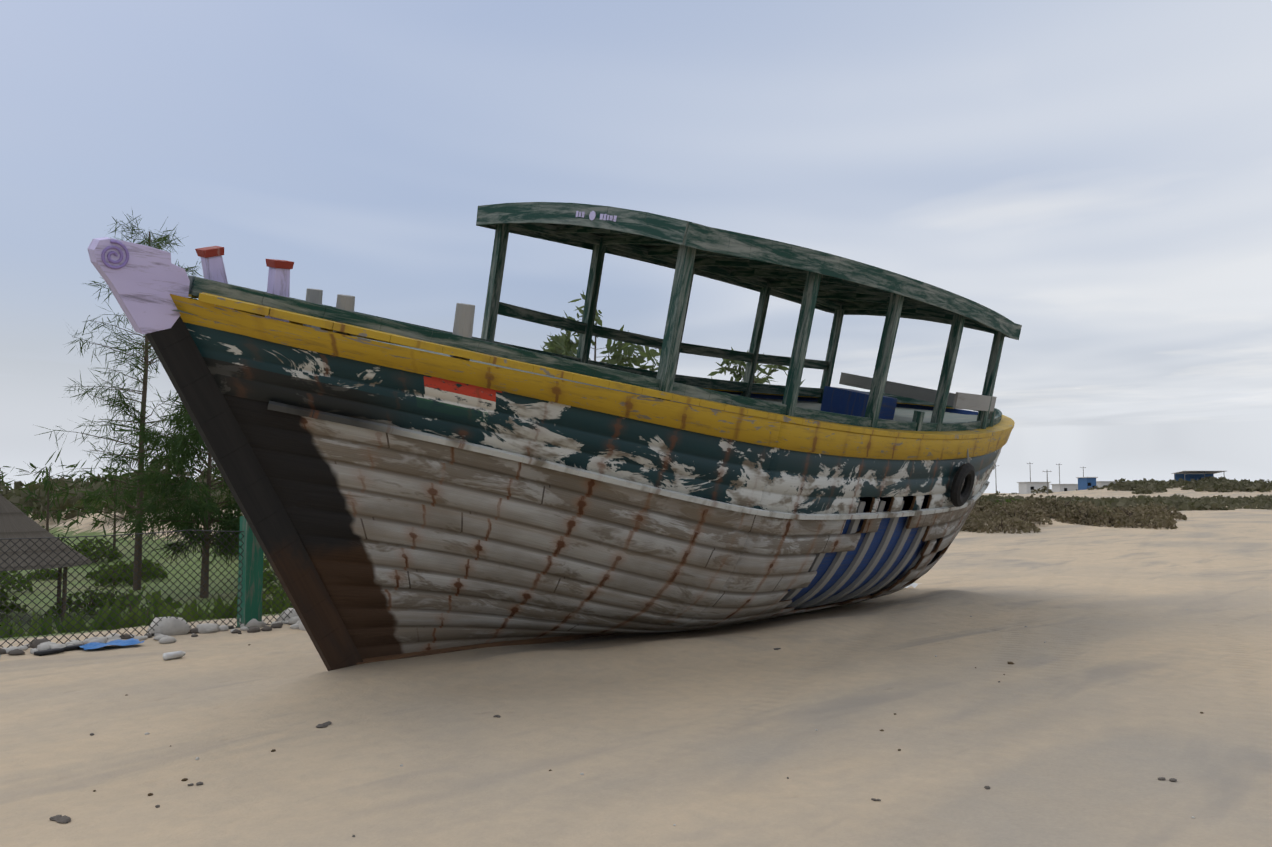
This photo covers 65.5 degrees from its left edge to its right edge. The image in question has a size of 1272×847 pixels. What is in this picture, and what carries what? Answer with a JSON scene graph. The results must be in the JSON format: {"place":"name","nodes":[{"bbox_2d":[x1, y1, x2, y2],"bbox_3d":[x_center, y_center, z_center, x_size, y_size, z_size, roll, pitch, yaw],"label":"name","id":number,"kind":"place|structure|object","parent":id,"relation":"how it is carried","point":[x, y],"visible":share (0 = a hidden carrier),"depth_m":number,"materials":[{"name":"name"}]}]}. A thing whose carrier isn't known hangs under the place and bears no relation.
{"place":"outdoors","nodes":[
{"label":"outdoors","id":0,"kind":"place"},
{"bbox_2d":[0,486,1271,846],"bbox_3d":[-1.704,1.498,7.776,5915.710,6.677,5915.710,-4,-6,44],"label":"sand ground","id":1,"kind":"structure","parent":0,"point":[1086,724],"depth_m":6.69,"materials":[{"name":"beige sand"}]},
{"bbox_2d":[0,586,27,613],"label":"shrub","id":2,"kind":"object","parent":1,"relation":"on","point":[12,606],"visible":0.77,"depth_m":34.46,"materials":[{"name":"green plant"}]},
{"bbox_2d":[0,466,30,505],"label":"casuarina tree","id":3,"kind":"object","parent":1,"relation":"on","point":[2,477],"visible":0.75,"depth_m":49.99,"materials":[{"name":"green plant"}]},
{"bbox_2d":[0,570,32,592],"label":"shrub","id":4,"kind":"object","parent":1,"relation":"on","point":[13,581],"visible":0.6,"depth_m":41.69,"materials":[{"name":"green plant"}]},
{"bbox_2d":[25,568,62,580],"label":"shrub","id":5,"kind":"object","parent":1,"relation":"on","point":[38,575],"visible":0.73,"depth_m":48.00,"materials":[{"name":"green plant"}]},
{"bbox_2d":[0,494,91,620],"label":"thatched hut","id":6,"kind":"object","parent":1,"relation":"on","point":[15,522],"visible":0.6,"depth_m":32.02,"materials":[{"name":"grey plant"}]},
{"bbox_2d":[11,448,98,569],"bbox_3d":[-30.632,4.554,51.569,4.505,6.565,5.342,-1,-4,15],"label":"casuarina tree","id":7,"kind":"object","parent":1,"relation":"on","point":[45,480],"visible":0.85,"depth_m":51.39,"materials":[{"name":"green plant"}]},
{"bbox_2d":[44,586,143,619],"bbox_3d":[-18.762,6.212,34.355,3.058,1.149,2.971,-4,-6,44],"label":"shrub","id":8,"kind":"object","parent":1,"relation":"on","point":[96,600],"visible":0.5,"depth_m":34.04,"materials":[{"name":"green plant"}]},
{"bbox_2d":[71,536,123,562],"bbox_3d":[-31.992,7.493,58.251,3.378,1.718,3.410,-4,-6,44],"label":"shrub","id":9,"kind":"object","parent":1,"relation":"on","point":[85,549],"visible":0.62,"depth_m":58.03,"materials":[{"name":"green plant"}]},
{"bbox_2d":[94,568,132,585],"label":"shrub","id":10,"kind":"object","parent":1,"relation":"on","point":[101,580],"visible":0.77,"depth_m":44.91,"materials":[{"name":"green plant"}]},
{"bbox_2d":[71,462,156,555],"bbox_3d":[-31.146,5.002,59.024,4.822,6.029,4.231,1,-4,-15],"label":"casuarina tree","id":11,"kind":"object","parent":1,"relation":"on","point":[97,522],"visible":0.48,"depth_m":59.21,"materials":[{"name":"green plant"}]},
{"bbox_2d":[85,561,146,579],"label":"shrub","id":12,"kind":"object","parent":1,"relation":"on","point":[104,568],"visible":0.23,"depth_m":48.27,"materials":[{"name":"green plant"}]},
{"bbox_2d":[34,211,203,589],"bbox_3d":[-22.054,-1.100,43.729,6.761,16.776,7.171,-2,-5,30],"label":"casuarina tree","id":13,"kind":"object","parent":1,"relation":"on","point":[145,366],"visible":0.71,"depth_m":43.35,"materials":[{"name":"green plant"}]},
{"bbox_2d":[95,560,168,581],"bbox_3d":[-24.365,7.165,47.862,3.173,1.113,3.197,-4,-6,44],"label":"shrub","id":14,"kind":"object","parent":1,"relation":"on","point":[148,573],"visible":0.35,"depth_m":47.60,"materials":[{"name":"green plant"}]},
{"bbox_2d":[89,585,181,624],"bbox_3d":[-7.056,2.784,14.016,1.560,0.968,1.579,-4,-6,44],"label":"shrub","id":15,"kind":"object","parent":1,"relation":"on","point":[148,597],"visible":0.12,"depth_m":14.12,"materials":[{"name":"green plant"}]},
{"bbox_2d":[0,593,292,637],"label":"grass tufts","id":16,"kind":"object","parent":1,"relation":"on","point":[77,626],"depth_m":11.56,"materials":[{"name":"green plant"}]},
{"bbox_2d":[0,516,293,647],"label":"chain link fence","id":17,"kind":"object","parent":1,"relation":"on","point":[250,581],"visible":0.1,"depth_m":10.67,"materials":[{"name":"metal"}]},
{"bbox_2d":[130,559,163,570],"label":"shrub","id":18,"kind":"object","parent":1,"relation":"on","point":[145,560],"visible":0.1,"depth_m":51.44,"materials":[{"name":"green plant"}]},
{"bbox_2d":[83,391,242,597],"bbox_3d":[-17.714,2.654,40.647,8.059,8.908,9.229,-4,-6,44],"label":"casuarina tree","id":19,"kind":"object","parent":1,"relation":"on","point":[206,511],"visible":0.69,"depth_m":39.29,"materials":[{"name":"green plant"}]},
{"bbox_2d":[186,457,264,561],"bbox_3d":[-17.906,3.876,45.718,6.384,6.693,7.293,-3,-5,35],"label":"casuarina tree","id":20,"kind":"object","parent":1,"relation":"on","point":[218,475],"visible":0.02,"depth_m":44.07,"materials":[{"name":"green plant"}]},
{"bbox_2d":[262,559,287,613],"bbox_3d":[-4.830,2.320,14.891,2.374,1.386,2.322,-4,-6,44],"label":"shrub","id":21,"kind":"object","parent":1,"relation":"on","point":[271,588],"visible":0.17,"depth_m":14.46,"materials":[{"name":"green plant"}]},
{"bbox_2d":[34,583,921,659],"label":"beach litter","id":22,"kind":"object","parent":1,"relation":"on","point":[166,656],"visible":0.9,"depth_m":9.67,"materials":[{"name":"blue plastic"}]},
{"bbox_2d":[87,202,1021,670],"bbox_3d":[0.819,0.246,11.207,3.500,4.523,13.053,16,8,44],"label":"boat","id":23,"kind":"object","parent":1,"relation":"on","point":[399,490],"visible":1,"depth_m":8.61,"materials":[{"name":"grey wood"}]},
{"bbox_2d":[541,335,606,362],"bbox_3d":[-2.877,0.612,40.088,4.205,8.799,3.983,-4,-6,44],"label":"pale tree","id":24,"kind":"object","parent":1,"relation":"on","point":[573,351],"visible":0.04,"depth_m":40.11,"materials":[{"name":"green plant"}]},
{"bbox_2d":[0,608,1202,836],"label":"rocks","id":25,"kind":"object","parent":1,"relation":"on","point":[164,630],"visible":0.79,"depth_m":10.68,"materials":[{"name":"grey stone"}]},
{"bbox_2d":[543,292,660,370],"bbox_3d":[-1.202,0.523,34.066,5.164,10.207,4.782,0,-4,0],"label":"pale tree","id":26,"kind":"object","parent":1,"relation":"on","point":[620,359],"visible":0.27,"depth_m":33.70,"materials":[{"name":"green plant"}]},
{"bbox_2d":[49,648,1176,823],"bbox_3d":[-0.475,1.986,6.472,5.587,0.095,4.492,1,-4,-20],"label":"seaweed debris","id":27,"kind":"object","parent":1,"relation":"on","point":[65,819],"visible":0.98,"depth_m":5.29,"materials":[{"name":"plant"}]},
{"bbox_2d":[0,458,1271,519],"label":"vegetation","id":28,"kind":"object","parent":1,"relation":"on","point":[1206,483],"visible":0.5,"depth_m":102.08,"materials":[{"name":"green plant"}]},
{"bbox_2d":[707,347,803,384],"bbox_3d":[4.685,0.659,38.539,3.726,7.127,4.484,-3,-5,34],"label":"pale tree","id":29,"kind":"object","parent":1,"relation":"on","point":[736,375],"visible":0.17,"depth_m":37.87,"materials":[{"name":"green plant"}]},
{"bbox_2d":[960,516,981,531],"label":"bush","id":30,"kind":"object","parent":1,"relation":"on","point":[965,525],"visible":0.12,"depth_m":37.80,"materials":[{"name":"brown plant"}]},
{"bbox_2d":[968,511,980,520],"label":"bush","id":31,"kind":"object","parent":1,"relation":"on","point":[973,515],"visible":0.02,"depth_m":41.38,"materials":[{"name":"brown plant"}]},
{"bbox_2d":[969,505,987,515],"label":"bush","id":32,"kind":"object","parent":1,"relation":"on","point":[976,511],"visible":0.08,"depth_m":44.19,"materials":[{"name":"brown plant"}]},
{"bbox_2d":[972,496,992,512],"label":"bush","id":33,"kind":"object","parent":1,"relation":"on","point":[982,502],"visible":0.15,"depth_m":44.89,"materials":[{"name":"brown plant"}]},
{"bbox_2d":[961,515,1040,533],"bbox_3d":[13.853,3.895,37.554,2.859,0.866,2.811,-4,-6,44],"label":"bush","id":34,"kind":"object","parent":1,"relation":"on","point":[1005,526],"visible":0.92,"depth_m":37.08,"materials":[{"name":"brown plant"}]},
{"bbox_2d":[979,503,1023,514],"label":"bush","id":35,"kind":"object","parent":1,"relation":"on","point":[990,507],"visible":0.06,"depth_m":43.06,"materials":[{"name":"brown plant"}]},
{"bbox_2d":[995,498,1021,504],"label":"bush","id":36,"kind":"object","parent":1,"relation":"on","point":[1006,500],"visible":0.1,"depth_m":47.71,"materials":[{"name":"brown plant"}]},
{"bbox_2d":[977,507,1042,521],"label":"bush","id":37,"kind":"object","parent":1,"relation":"on","point":[1001,512],"visible":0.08,"depth_m":41.34,"materials":[{"name":"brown plant"}]},
{"bbox_2d":[988,515,1034,529],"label":"bush","id":38,"kind":"object","parent":1,"relation":"on","point":[1033,526],"visible":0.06,"depth_m":38.69,"materials":[{"name":"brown plant"}]},
{"bbox_2d":[979,499,1052,524],"bbox_3d":[15.625,3.709,40.809,2.839,1.259,2.794,-4,-6,44],"label":"bush","id":39,"kind":"object","parent":1,"relation":"on","point":[1048,520],"visible":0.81,"depth_m":40.41,"materials":[{"name":"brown plant"}]},
{"bbox_2d":[1017,482,1050,493],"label":"white building","id":40,"kind":"structure","parent":1,"relation":"on","point":[1026,487],"depth_m":302.11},
{"bbox_2d":[1008,494,1066,513],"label":"bush","id":41,"kind":"object","parent":1,"relation":"on","point":[1031,501],"visible":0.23,"depth_m":44.52,"materials":[{"name":"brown plant"}]},
{"bbox_2d":[1020,502,1061,517],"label":"bush","id":42,"kind":"object","parent":1,"relation":"on","point":[1047,505],"visible":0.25,"depth_m":43.53,"materials":[{"name":"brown plant"}]},
{"bbox_2d":[1033,506,1057,518],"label":"bush","id":43,"kind":"object","parent":1,"relation":"on","point":[1050,514],"visible":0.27,"depth_m":43.24,"materials":[{"name":"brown plant"}]},
{"bbox_2d":[1043,471,1050,494],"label":"utility pole","id":44,"kind":"object","parent":1,"relation":"on","point":[1047,480],"visible":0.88,"depth_m":251.76,"materials":[{"name":"concrete"}]},
{"bbox_2d":[1033,498,1077,510],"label":"bush","id":45,"kind":"object","parent":1,"relation":"on","point":[1061,502],"visible":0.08,"depth_m":45.01,"materials":[{"name":"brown plant"}]},
{"bbox_2d":[1042,505,1069,517],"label":"bush","id":46,"kind":"object","parent":1,"relation":"on","point":[1061,510],"visible":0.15,"depth_m":43.92,"materials":[{"name":"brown plant"}]},
{"bbox_2d":[1050,484,1077,491],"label":"white building","id":47,"kind":"structure","parent":1,"relation":"on","point":[1062,487],"depth_m":322.40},
{"bbox_2d":[1056,510,1095,524],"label":"bush","id":48,"kind":"object","parent":1,"relation":"on","point":[1075,519],"visible":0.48,"depth_m":41.55,"materials":[{"name":"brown plant"}]},
{"bbox_2d":[1062,500,1105,518],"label":"bush","id":49,"kind":"object","parent":1,"relation":"on","point":[1078,506],"visible":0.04,"depth_m":44.99,"materials":[{"name":"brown plant"}]},
{"bbox_2d":[1076,477,1097,489],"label":"blue building","id":50,"kind":"structure","parent":1,"relation":"on","point":[1084,483],"depth_m":302.71,"materials":[{"name":"blue paint"}]},
{"bbox_2d":[1054,501,1123,524],"bbox_3d":[19.206,3.869,41.978,2.870,1.205,2.875,-4,-6,44],"label":"bush","id":51,"kind":"object","parent":1,"relation":"on","point":[1091,510],"visible":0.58,"depth_m":41.50,"materials":[{"name":"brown plant"}]},
{"bbox_2d":[1075,511,1135,527],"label":"bush","id":52,"kind":"object","parent":1,"relation":"on","point":[1115,520],"visible":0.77,"depth_m":40.60,"materials":[{"name":"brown plant"}]},
{"bbox_2d":[1096,481,1118,487],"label":"white building","id":53,"kind":"structure","parent":1,"relation":"on","point":[1101,483],"depth_m":312.58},
{"bbox_2d":[1111,506,1130,515],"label":"bush","id":54,"kind":"object","parent":1,"relation":"on","point":[1114,510],"visible":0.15,"depth_m":58.37,"materials":[{"name":"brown plant"}]},
{"bbox_2d":[1114,514,1177,528],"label":"bush","id":55,"kind":"object","parent":1,"relation":"on","point":[1147,524],"visible":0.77,"depth_m":40.74,"materials":[{"name":"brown plant"}]},
{"bbox_2d":[1116,503,1176,524],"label":"bush","id":56,"kind":"object","parent":1,"relation":"on","point":[1131,513],"visible":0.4,"depth_m":45.16,"materials":[{"name":"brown plant"}]},
{"bbox_2d":[1134,510,1175,522],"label":"bush","id":57,"kind":"object","parent":1,"relation":"on","point":[1154,514],"visible":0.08,"depth_m":48.74,"materials":[{"name":"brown plant"}]},
{"bbox_2d":[1133,502,1186,519],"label":"bush","id":58,"kind":"object","parent":1,"relation":"on","point":[1179,516],"visible":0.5,"depth_m":53.54,"materials":[{"name":"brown plant"}]},
{"bbox_2d":[1171,471,1224,480],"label":"building","id":59,"kind":"structure","parent":1,"relation":"on","point":[1189,475],"depth_m":277.69,"materials":[{"name":"concrete"}]},
{"bbox_2d":[0,0,1271,492],"label":"sky","id":60,"kind":"structure","parent":0,"point":[1094,176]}
]}

